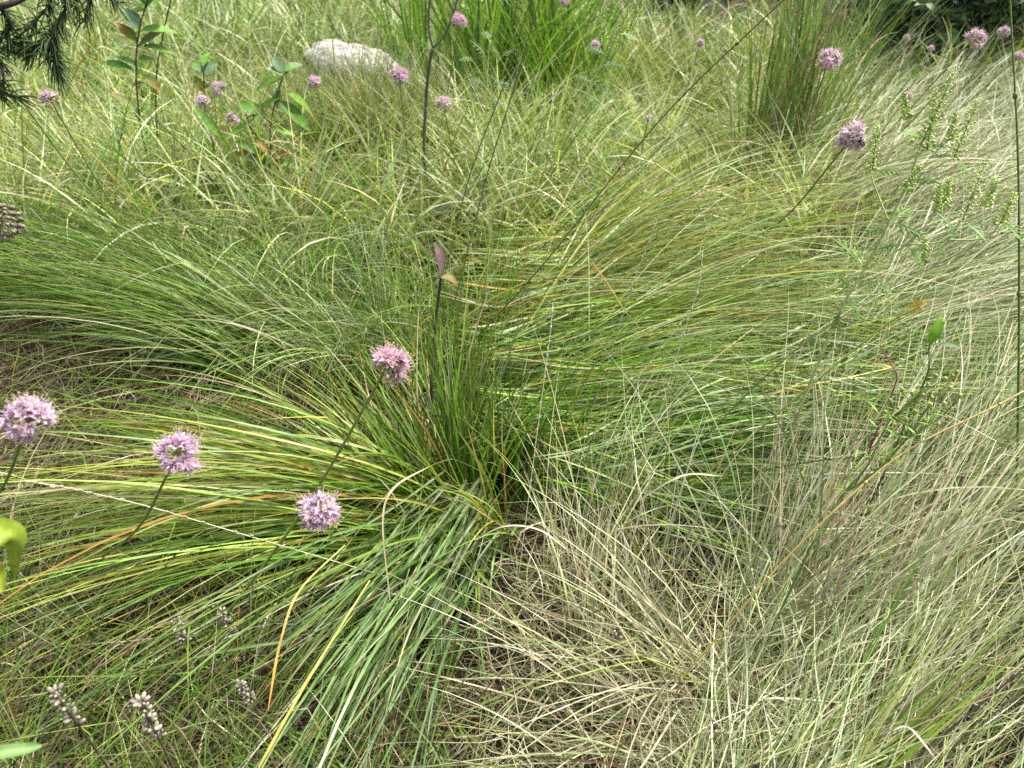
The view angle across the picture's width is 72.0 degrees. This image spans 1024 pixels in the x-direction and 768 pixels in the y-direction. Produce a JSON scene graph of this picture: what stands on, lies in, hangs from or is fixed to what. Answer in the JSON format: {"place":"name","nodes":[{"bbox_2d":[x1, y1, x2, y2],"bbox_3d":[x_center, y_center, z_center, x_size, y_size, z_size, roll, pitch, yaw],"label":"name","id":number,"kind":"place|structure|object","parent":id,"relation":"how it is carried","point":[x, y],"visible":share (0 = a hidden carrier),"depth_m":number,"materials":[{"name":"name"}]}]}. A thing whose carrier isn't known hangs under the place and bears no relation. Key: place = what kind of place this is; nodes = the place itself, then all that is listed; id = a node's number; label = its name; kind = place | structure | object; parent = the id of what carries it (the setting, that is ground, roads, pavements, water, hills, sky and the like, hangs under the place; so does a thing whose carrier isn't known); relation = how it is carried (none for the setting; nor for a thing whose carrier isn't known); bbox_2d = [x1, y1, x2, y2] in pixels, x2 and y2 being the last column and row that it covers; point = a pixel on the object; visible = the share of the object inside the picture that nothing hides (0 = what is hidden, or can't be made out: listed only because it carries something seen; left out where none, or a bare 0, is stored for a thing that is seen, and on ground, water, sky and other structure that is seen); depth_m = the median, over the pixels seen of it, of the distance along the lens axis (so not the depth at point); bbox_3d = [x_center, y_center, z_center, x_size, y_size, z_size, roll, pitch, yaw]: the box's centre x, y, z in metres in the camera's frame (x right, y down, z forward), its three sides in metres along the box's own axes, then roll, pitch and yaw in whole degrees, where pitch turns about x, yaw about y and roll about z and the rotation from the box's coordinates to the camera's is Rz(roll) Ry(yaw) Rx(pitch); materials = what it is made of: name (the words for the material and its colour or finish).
{"place":"outdoors","nodes":[
{"label":"outdoors","id":0,"kind":"place"},
{"bbox_2d":[0,517,41,758],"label":"strap leaf plant","id":1,"kind":"object","parent":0,"point":[13,537],"visible":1,"depth_m":0.50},
{"bbox_2d":[0,0,141,116],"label":"conifer branch","id":2,"kind":"object","parent":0,"point":[48,42],"visible":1,"depth_m":0.73,"materials":[{"name":"green plant"}]},
{"bbox_2d":[0,294,434,586],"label":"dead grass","id":3,"kind":"structure","parent":0,"point":[61,338],"depth_m":1.42,"materials":[{"name":"plant"}]},
{"bbox_2d":[188,8,517,196],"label":"short grass","id":4,"kind":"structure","parent":0,"point":[376,95],"depth_m":2.22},
{"bbox_2d":[0,0,716,321],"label":"meadow grass","id":5,"kind":"structure","parent":0,"point":[324,186],"depth_m":1.91,"materials":[{"name":"plant"}]},
{"bbox_2d":[0,0,1023,767],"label":"ground","id":6,"kind":"structure","parent":0,"point":[500,580],"depth_m":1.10,"materials":[{"name":"plant"}]},
{"bbox_2d":[0,203,24,242],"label":"dried flower","id":7,"kind":"object","parent":6,"relation":"on","point":[6,220],"visible":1,"depth_m":0.99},
{"bbox_2d":[0,391,61,492],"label":"allium flower","id":8,"kind":"object","parent":6,"relation":"on","point":[30,409],"visible":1,"depth_m":0.55,"materials":[{"name":"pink plant"}]},
{"bbox_2d":[0,120,102,318],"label":"grass tussock","id":9,"kind":"object","parent":6,"relation":"on","point":[9,262],"depth_m":1.74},
{"bbox_2d":[0,68,142,247],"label":"allium flower","id":10,"kind":"object","parent":6,"relation":"on","point":[58,150],"visible":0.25,"depth_m":1.48,"materials":[{"name":"green plant"}]},
{"bbox_2d":[46,683,109,767],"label":"seed spike","id":11,"kind":"object","parent":6,"relation":"on","point":[55,699],"visible":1,"depth_m":0.67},
{"bbox_2d":[37,88,127,228],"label":"allium flower","id":12,"kind":"object","parent":6,"relation":"on","point":[47,95],"visible":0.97,"depth_m":1.35,"materials":[{"name":"purple plant"}]},
{"bbox_2d":[0,156,214,345],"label":"grass tussock","id":13,"kind":"object","parent":6,"relation":"on","point":[66,298],"depth_m":1.61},
{"bbox_2d":[0,575,254,767],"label":"ground cover","id":14,"kind":"object","parent":6,"relation":"on","point":[187,694],"visible":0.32,"depth_m":0.95,"materials":[{"name":"green plant"}]},
{"bbox_2d":[101,0,177,194],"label":"leafy plant","id":15,"kind":"object","parent":6,"relation":"on","point":[135,19],"visible":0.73,"depth_m":1.92,"materials":[{"name":"green plant"}]},
{"bbox_2d":[78,427,205,569],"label":"allium flower","id":16,"kind":"object","parent":6,"relation":"on","point":[188,462],"visible":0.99,"depth_m":0.61,"materials":[{"name":"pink plant"}]},
{"bbox_2d":[130,691,174,767],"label":"seed spike","id":17,"kind":"object","parent":6,"relation":"on","point":[142,702],"visible":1,"depth_m":0.67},
{"bbox_2d":[0,31,325,257],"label":"grass tussock","id":18,"kind":"object","parent":6,"relation":"on","point":[173,146],"depth_m":1.95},
{"bbox_2d":[0,158,345,457],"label":"grass tussock","id":19,"kind":"object","parent":6,"relation":"on","point":[152,295],"depth_m":1.49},
{"bbox_2d":[170,616,201,691],"bbox_3d":[-0.410,0.353,0.908,0.017,0.157,0.020,0,37,0],"label":"seed spike","id":20,"kind":"object","parent":6,"relation":"on","point":[183,635],"visible":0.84,"depth_m":0.88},
{"bbox_2d":[23,480,384,576],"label":"seed stalk","id":21,"kind":"object","parent":6,"relation":"on","point":[122,499],"visible":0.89,"depth_m":0.75,"materials":[{"name":"plant"}]},
{"bbox_2d":[192,52,225,199],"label":"leafy plant","id":22,"kind":"object","parent":6,"relation":"on","point":[204,66],"visible":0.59,"depth_m":1.87,"materials":[{"name":"green plant"}]},
{"bbox_2d":[194,94,257,188],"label":"allium flower","id":23,"kind":"object","parent":6,"relation":"on","point":[204,99],"visible":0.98,"depth_m":1.63,"materials":[{"name":"purple plant"}]},
{"bbox_2d":[216,607,245,680],"bbox_3d":[-0.362,0.343,0.926,0.018,0.147,0.019,0,37,0],"label":"seed spike","id":24,"kind":"object","parent":6,"relation":"on","point":[224,613],"visible":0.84,"depth_m":0.90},
{"bbox_2d":[0,302,486,753],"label":"grass tussock","id":25,"kind":"object","parent":6,"relation":"on","point":[269,484],"depth_m":1.05,"materials":[{"name":"plant"}]},
{"bbox_2d":[209,80,277,172],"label":"allium flower","id":26,"kind":"object","parent":6,"relation":"on","point":[215,85],"visible":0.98,"depth_m":1.68,"materials":[{"name":"purple plant"}]},
{"bbox_2d":[223,110,275,180],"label":"allium flower","id":27,"kind":"object","parent":6,"relation":"on","point":[235,118],"visible":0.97,"depth_m":1.67,"materials":[{"name":"purple plant"}]},
{"bbox_2d":[193,58,312,227],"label":"leafy plant","id":28,"kind":"object","parent":6,"relation":"on","point":[279,67],"visible":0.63,"depth_m":1.91,"materials":[{"name":"green plant"}]},
{"bbox_2d":[67,160,440,431],"bbox_3d":[-0.569,-0.302,1.606,0.857,0.417,0.945,0,37,0],"label":"grass tussock","id":29,"kind":"object","parent":6,"relation":"on","point":[289,249],"depth_m":1.63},
{"bbox_2d":[235,679,283,762],"bbox_3d":[-0.300,0.406,0.844,0.031,0.168,0.015,7,38,9],"label":"seed spike","id":30,"kind":"object","parent":6,"relation":"on","point":[243,693],"visible":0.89,"depth_m":0.81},
{"bbox_2d":[162,341,417,696],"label":"allium flower","id":31,"kind":"object","parent":6,"relation":"on","point":[388,357],"visible":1,"depth_m":0.79,"materials":[{"name":"pink plant"}]},
{"bbox_2d":[18,467,591,767],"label":"grass tussock","id":32,"kind":"object","parent":6,"relation":"on","point":[435,545],"depth_m":0.93,"materials":[{"name":"plant"}]},
{"bbox_2d":[268,545,344,708],"bbox_3d":[-0.224,0.243,0.733,0.034,0.025,0.209,5,37,6],"label":"dry blade","id":33,"kind":"object","parent":32,"relation":"on","point":[287,616],"visible":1,"depth_m":0.74,"materials":[{"name":"plant"}]},
{"bbox_2d":[258,580,369,767],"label":"dry blade","id":34,"kind":"object","parent":32,"relation":"on","point":[295,701],"visible":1,"depth_m":0.68,"materials":[{"name":"plant"}]},
{"bbox_2d":[0,281,614,767],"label":"thin grass","id":35,"kind":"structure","parent":6,"relation":"on","point":[112,697],"depth_m":0.89,"materials":[{"name":"plant"}]},
{"bbox_2d":[293,486,343,535],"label":"allium flower","id":36,"kind":"object","parent":6,"relation":"on","point":[319,514],"visible":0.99,"depth_m":0.67,"materials":[{"name":"purple plant"}]},
{"bbox_2d":[307,74,339,163],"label":"allium flower","id":37,"kind":"object","parent":6,"relation":"on","point":[312,83],"visible":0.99,"depth_m":1.78,"materials":[{"name":"purple plant"}]},
{"bbox_2d":[117,170,533,432],"bbox_3d":[-0.374,-0.203,1.489,0.884,0.392,0.839,0,37,0],"label":"grass tussock","id":38,"kind":"object","parent":6,"relation":"on","point":[343,339],"depth_m":1.47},
{"bbox_2d":[302,39,397,98],"bbox_3d":[-0.579,-1.066,2.608,0.357,0.370,0.295,0,37,0],"label":"stone","id":39,"kind":"object","parent":6,"relation":"on","point":[336,46],"visible":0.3,"depth_m":2.44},
{"bbox_2d":[387,65,413,205],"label":"allium flower","id":40,"kind":"object","parent":6,"relation":"on","point":[400,73],"visible":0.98,"depth_m":1.54,"materials":[{"name":"pink plant"}]},
{"bbox_2d":[422,0,457,244],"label":"forked twig","id":41,"kind":"object","parent":6,"relation":"on","point":[426,90],"visible":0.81,"depth_m":1.77,"materials":[{"name":"brown plant"}]},
{"bbox_2d":[429,242,457,466],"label":"withered plant","id":42,"kind":"object","parent":6,"relation":"on","point":[441,258],"visible":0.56,"depth_m":1.16,"materials":[{"name":"brown plant"}]},
{"bbox_2d":[306,166,586,479],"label":"grass tussock","id":43,"kind":"object","parent":6,"relation":"on","point":[444,306],"depth_m":1.44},
{"bbox_2d":[434,94,462,191],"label":"allium flower","id":44,"kind":"object","parent":6,"relation":"on","point":[442,101],"visible":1,"depth_m":1.57,"materials":[{"name":"pink plant"}]},
{"bbox_2d":[433,12,468,150],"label":"allium flower","id":45,"kind":"object","parent":6,"relation":"on","point":[459,18],"visible":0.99,"depth_m":1.73,"materials":[{"name":"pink plant"}]},
{"bbox_2d":[264,240,663,597],"bbox_3d":[-0.135,0.010,1.189,0.617,0.461,0.629,31,47,34],"label":"grass tussock","id":46,"kind":"object","parent":6,"relation":"on","point":[459,441],"depth_m":1.17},
{"bbox_2d":[382,467,427,599],"bbox_3d":[-0.137,0.174,0.849,0.033,0.107,0.124,13,39,16],"label":"dry blade","id":47,"kind":"object","parent":46,"relation":"on","point":[393,488],"visible":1,"depth_m":0.83,"materials":[{"name":"plant"}]},
{"bbox_2d":[405,0,530,428],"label":"grass stalk","id":48,"kind":"object","parent":6,"relation":"on","point":[474,162],"depth_m":1.16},
{"bbox_2d":[315,0,649,126],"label":"grass tussock","id":49,"kind":"object","parent":6,"relation":"on","point":[489,12],"depth_m":2.64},
{"bbox_2d":[426,0,539,413],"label":"grass stalk","id":50,"kind":"object","parent":6,"relation":"on","point":[486,179],"depth_m":1.23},
{"bbox_2d":[459,28,512,183],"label":"flowering weed","id":51,"kind":"object","parent":6,"relation":"on","point":[479,81],"visible":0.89,"depth_m":1.84,"materials":[{"name":"green plant"}]},
{"bbox_2d":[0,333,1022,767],"bbox_3d":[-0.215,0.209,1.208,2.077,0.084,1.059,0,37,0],"label":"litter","id":52,"kind":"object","parent":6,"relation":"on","point":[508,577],"visible":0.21,"depth_m":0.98,"materials":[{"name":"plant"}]},
{"bbox_2d":[514,303,552,607],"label":"seed stalk","id":53,"kind":"object","parent":6,"relation":"on","point":[535,441],"visible":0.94,"depth_m":1.06,"materials":[{"name":"plant"}]},
{"bbox_2d":[457,0,667,132],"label":"grass tussock","id":54,"kind":"object","parent":6,"relation":"on","point":[554,71],"depth_m":2.55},
{"bbox_2d":[559,0,569,102],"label":"allium flower","id":55,"kind":"object","parent":6,"relation":"on","point":[565,2],"visible":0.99,"depth_m":2.24,"materials":[{"name":"green plant"}]},
{"bbox_2d":[354,447,805,767],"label":"grass tussock","id":56,"kind":"object","parent":6,"relation":"on","point":[652,604],"depth_m":0.88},
{"bbox_2d":[475,524,569,551],"bbox_3d":[0.014,0.198,0.909,0.126,0.032,0.014,9,38,12],"label":"dry blade","id":57,"kind":"object","parent":56,"relation":"on","point":[552,537],"visible":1,"depth_m":0.91,"materials":[{"name":"plant"}]},
{"bbox_2d":[580,39,600,107],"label":"allium flower","id":58,"kind":"object","parent":6,"relation":"on","point":[595,44],"visible":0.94,"depth_m":2.19,"materials":[{"name":"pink plant"}]},
{"bbox_2d":[400,0,783,421],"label":"grass stalk","id":59,"kind":"object","parent":6,"relation":"on","point":[620,167],"depth_m":1.13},
{"bbox_2d":[566,0,648,157],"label":"flowering weed","id":60,"kind":"object","parent":6,"relation":"on","point":[600,50],"visible":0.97,"depth_m":1.99,"materials":[{"name":"green plant"}]},
{"bbox_2d":[599,622,622,682],"bbox_3d":[0.129,0.359,0.923,0.022,0.145,0.016,7,38,9],"label":"seed spike","id":61,"kind":"object","parent":6,"relation":"on","point":[617,631],"visible":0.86,"depth_m":0.89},
{"bbox_2d":[577,216,658,453],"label":"seed stalk","id":62,"kind":"object","parent":6,"relation":"on","point":[595,398],"visible":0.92,"depth_m":1.13,"materials":[{"name":"plant"}]},
{"bbox_2d":[506,255,757,546],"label":"seed stalk","id":63,"kind":"object","parent":6,"relation":"on","point":[634,382],"visible":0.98,"depth_m":1.09,"materials":[{"name":"plant"}]},
{"bbox_2d":[455,321,812,677],"bbox_3d":[0.175,0.118,1.071,0.553,0.398,0.582,0,37,0],"label":"grass tussock","id":64,"kind":"object","parent":6,"relation":"on","point":[592,549],"depth_m":1.04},
{"bbox_2d":[640,473,718,499],"bbox_3d":[0.224,0.136,0.941,0.102,0.047,0.011,0,37,0],"label":"dry blade","id":65,"kind":"object","parent":64,"relation":"on","point":[678,477],"visible":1,"depth_m":0.94,"materials":[{"name":"plant"}]},
{"bbox_2d":[473,0,815,397],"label":"grass stalk","id":66,"kind":"object","parent":6,"relation":"on","point":[636,172],"depth_m":1.29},
{"bbox_2d":[641,113,651,152],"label":"allium flower","id":67,"kind":"object","parent":6,"relation":"on","point":[648,118],"visible":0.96,"depth_m":1.84,"materials":[{"name":"pink plant"}]},
{"bbox_2d":[621,247,702,534],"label":"seed stalk","id":68,"kind":"object","parent":6,"relation":"on","point":[673,367],"visible":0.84,"depth_m":1.09,"materials":[{"name":"plant"}]},
{"bbox_2d":[385,137,961,496],"bbox_3d":[0.356,-0.169,1.432,0.981,0.452,1.170,-28,45,-32],"label":"grass tussock","id":69,"kind":"object","parent":6,"relation":"on","point":[565,331],"depth_m":1.38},
{"bbox_2d":[625,0,731,29],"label":"shrub","id":70,"kind":"object","parent":6,"relation":"on","point":[669,2],"visible":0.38,"depth_m":4.29,"materials":[{"name":"green plant"}]},
{"bbox_2d":[340,418,1023,767],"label":"dry grass","id":71,"kind":"structure","parent":6,"relation":"on","point":[659,754],"depth_m":0.91,"materials":[{"name":"plant"}]},
{"bbox_2d":[543,4,826,127],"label":"grass tussock","id":72,"kind":"object","parent":6,"relation":"on","point":[650,64],"depth_m":2.83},
{"bbox_2d":[358,1,1018,312],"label":"grass","id":73,"kind":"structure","parent":6,"relation":"on","point":[669,117],"depth_m":1.94,"materials":[{"name":"plant"}]},
{"bbox_2d":[678,38,705,111],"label":"allium flower","id":74,"kind":"object","parent":6,"relation":"on","point":[701,43],"visible":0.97,"depth_m":2.36,"materials":[{"name":"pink plant"}]},
{"bbox_2d":[434,244,979,571],"bbox_3d":[0.292,0.004,1.326,0.888,0.313,0.942,0,37,0],"label":"grass tussock","id":75,"kind":"object","parent":6,"relation":"on","point":[602,391],"depth_m":1.28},
{"bbox_2d":[412,64,1022,401],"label":"grass tussock","id":76,"kind":"object","parent":6,"relation":"on","point":[558,264],"depth_m":1.53,"materials":[{"name":"plant"}]},
{"bbox_2d":[512,271,1021,683],"bbox_3d":[0.465,0.021,1.286,0.900,0.334,0.868,26,44,30],"label":"grass tussock","id":77,"kind":"object","parent":6,"relation":"on","point":[685,446],"depth_m":1.18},
{"bbox_2d":[609,296,925,556],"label":"grass stalk","id":78,"kind":"object","parent":6,"relation":"on","point":[917,306],"depth_m":1.02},
{"bbox_2d":[675,283,879,614],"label":"seed stalk","id":79,"kind":"object","parent":6,"relation":"on","point":[796,412],"visible":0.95,"depth_m":0.98,"materials":[{"name":"plant"}]},
{"bbox_2d":[559,263,1023,767],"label":"straw grass","id":80,"kind":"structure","parent":6,"relation":"on","point":[829,689],"depth_m":0.89,"materials":[{"name":"plant"}]},
{"bbox_2d":[880,725,936,759],"bbox_3d":[0.348,0.313,0.616,0.012,0.024,0.043,-26,44,-30],"label":"dry blade","id":81,"kind":"object","parent":80,"relation":"on","point":[901,726],"visible":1,"depth_m":0.62,"materials":[{"name":"plant"}]},
{"bbox_2d":[578,260,1023,710],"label":"grass tussock","id":82,"kind":"object","parent":6,"relation":"on","point":[910,545],"depth_m":0.99,"materials":[{"name":"plant"}]},
{"bbox_2d":[750,115,868,239],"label":"allium flower","id":83,"kind":"object","parent":6,"relation":"on","point":[851,133],"visible":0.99,"depth_m":0.92,"materials":[{"name":"purple plant"}]},
{"bbox_2d":[791,46,843,161],"bbox_3d":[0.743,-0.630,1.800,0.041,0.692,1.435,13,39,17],"label":"allium flower","id":84,"kind":"object","parent":6,"relation":"on","point":[829,61],"visible":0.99,"depth_m":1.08,"materials":[{"name":"purple plant"}]},
{"bbox_2d":[619,390,1023,751],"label":"grass stalk","id":85,"kind":"object","parent":6,"relation":"on","point":[809,534],"depth_m":0.81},
{"bbox_2d":[658,0,987,187],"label":"grass tussock","id":86,"kind":"object","parent":6,"relation":"on","point":[791,74],"depth_m":1.99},
{"bbox_2d":[636,222,1023,509],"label":"grass stalk","id":87,"kind":"object","parent":6,"relation":"on","point":[782,361],"depth_m":1.07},
{"bbox_2d":[686,296,977,634],"bbox_3d":[0.396,0.138,0.927,0.336,0.503,0.005,-15,39,-18],"label":"seed stalk","id":88,"kind":"object","parent":6,"relation":"on","point":[924,363],"visible":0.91,"depth_m":0.90,"materials":[{"name":"plant"}]},
{"bbox_2d":[672,190,1023,512],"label":"grass tussock","id":89,"kind":"object","parent":6,"relation":"on","point":[869,352],"depth_m":1.31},
{"bbox_2d":[748,370,962,674],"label":"budding weed","id":90,"kind":"object","parent":6,"relation":"on","point":[905,438],"visible":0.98,"depth_m":0.81,"materials":[{"name":"green plant"}]},
{"bbox_2d":[836,345,897,540],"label":"leafy plant","id":91,"kind":"object","parent":6,"relation":"on","point":[884,409],"visible":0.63,"depth_m":0.99,"materials":[{"name":"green plant"}]},
{"bbox_2d":[738,59,1023,286],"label":"grass tussock","id":92,"kind":"object","parent":6,"relation":"on","point":[900,179],"depth_m":1.81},
{"bbox_2d":[857,34,910,93],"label":"allium flower","id":93,"kind":"object","parent":6,"relation":"on","point":[909,38],"visible":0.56,"depth_m":2.46,"materials":[{"name":"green plant"}]},
{"bbox_2d":[859,92,912,158],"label":"allium flower","id":94,"kind":"object","parent":6,"relation":"on","point":[910,95],"visible":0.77,"depth_m":1.78,"materials":[{"name":"green plant"}]},
{"bbox_2d":[761,66,1023,507],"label":"flowering weed","id":95,"kind":"object","parent":6,"relation":"on","point":[950,135],"visible":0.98,"depth_m":0.95,"materials":[{"name":"green plant"}]},
{"bbox_2d":[765,16,1023,411],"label":"pale grass","id":96,"kind":"structure","parent":6,"relation":"on","point":[995,89],"depth_m":1.65,"materials":[{"name":"plant"}]},
{"bbox_2d":[780,85,1023,360],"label":"grass tussock","id":97,"kind":"object","parent":6,"relation":"on","point":[997,231],"depth_m":1.66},
{"bbox_2d":[871,45,933,124],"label":"allium flower","id":98,"kind":"object","parent":6,"relation":"on","point":[930,48],"visible":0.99,"depth_m":2.36,"materials":[{"name":"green plant"}]},
{"bbox_2d":[853,316,961,543],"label":"leafy plant","id":99,"kind":"object","parent":6,"relation":"on","point":[935,332],"visible":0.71,"depth_m":0.90,"materials":[{"name":"green plant"}]},
{"bbox_2d":[835,27,988,177],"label":"allium flower","id":100,"kind":"object","parent":6,"relation":"on","point":[970,37],"visible":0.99,"depth_m":1.51,"materials":[{"name":"purple plant"}]},
{"bbox_2d":[811,483,1023,767],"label":"grass tussock","id":101,"kind":"object","parent":6,"relation":"on","point":[933,705],"depth_m":0.81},
{"bbox_2d":[816,0,1023,73],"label":"shrub","id":102,"kind":"object","parent":6,"relation":"on","point":[988,9],"visible":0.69,"depth_m":3.16,"materials":[{"name":"green plant"}]},
{"bbox_2d":[881,39,983,150],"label":"allium flower","id":103,"kind":"object","parent":6,"relation":"on","point":[977,47],"visible":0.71,"depth_m":1.72,"materials":[{"name":"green plant"}]},
{"bbox_2d":[843,251,1023,623],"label":"grass tussock","id":104,"kind":"object","parent":6,"relation":"on","point":[969,457],"depth_m":1.12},
{"bbox_2d":[911,25,1010,147],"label":"allium flower","id":105,"kind":"object","parent":6,"relation":"on","point":[1004,31],"visible":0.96,"depth_m":1.90,"materials":[{"name":"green plant"}]},
{"bbox_2d":[928,51,1023,132],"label":"allium flower","id":106,"kind":"object","parent":6,"relation":"on","point":[1017,55],"visible":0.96,"depth_m":2.05,"materials":[{"name":"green plant"}]},
{"bbox_2d":[1009,0,1020,549],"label":"grass stalk","id":107,"kind":"object","parent":6,"relation":"on","point":[1015,96],"depth_m":0.98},
{"bbox_2d":[0,0,1023,117],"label":"grass","id":108,"kind":"structure","parent":0,"point":[224,14],"depth_m":3.29,"materials":[{"name":"plant"}]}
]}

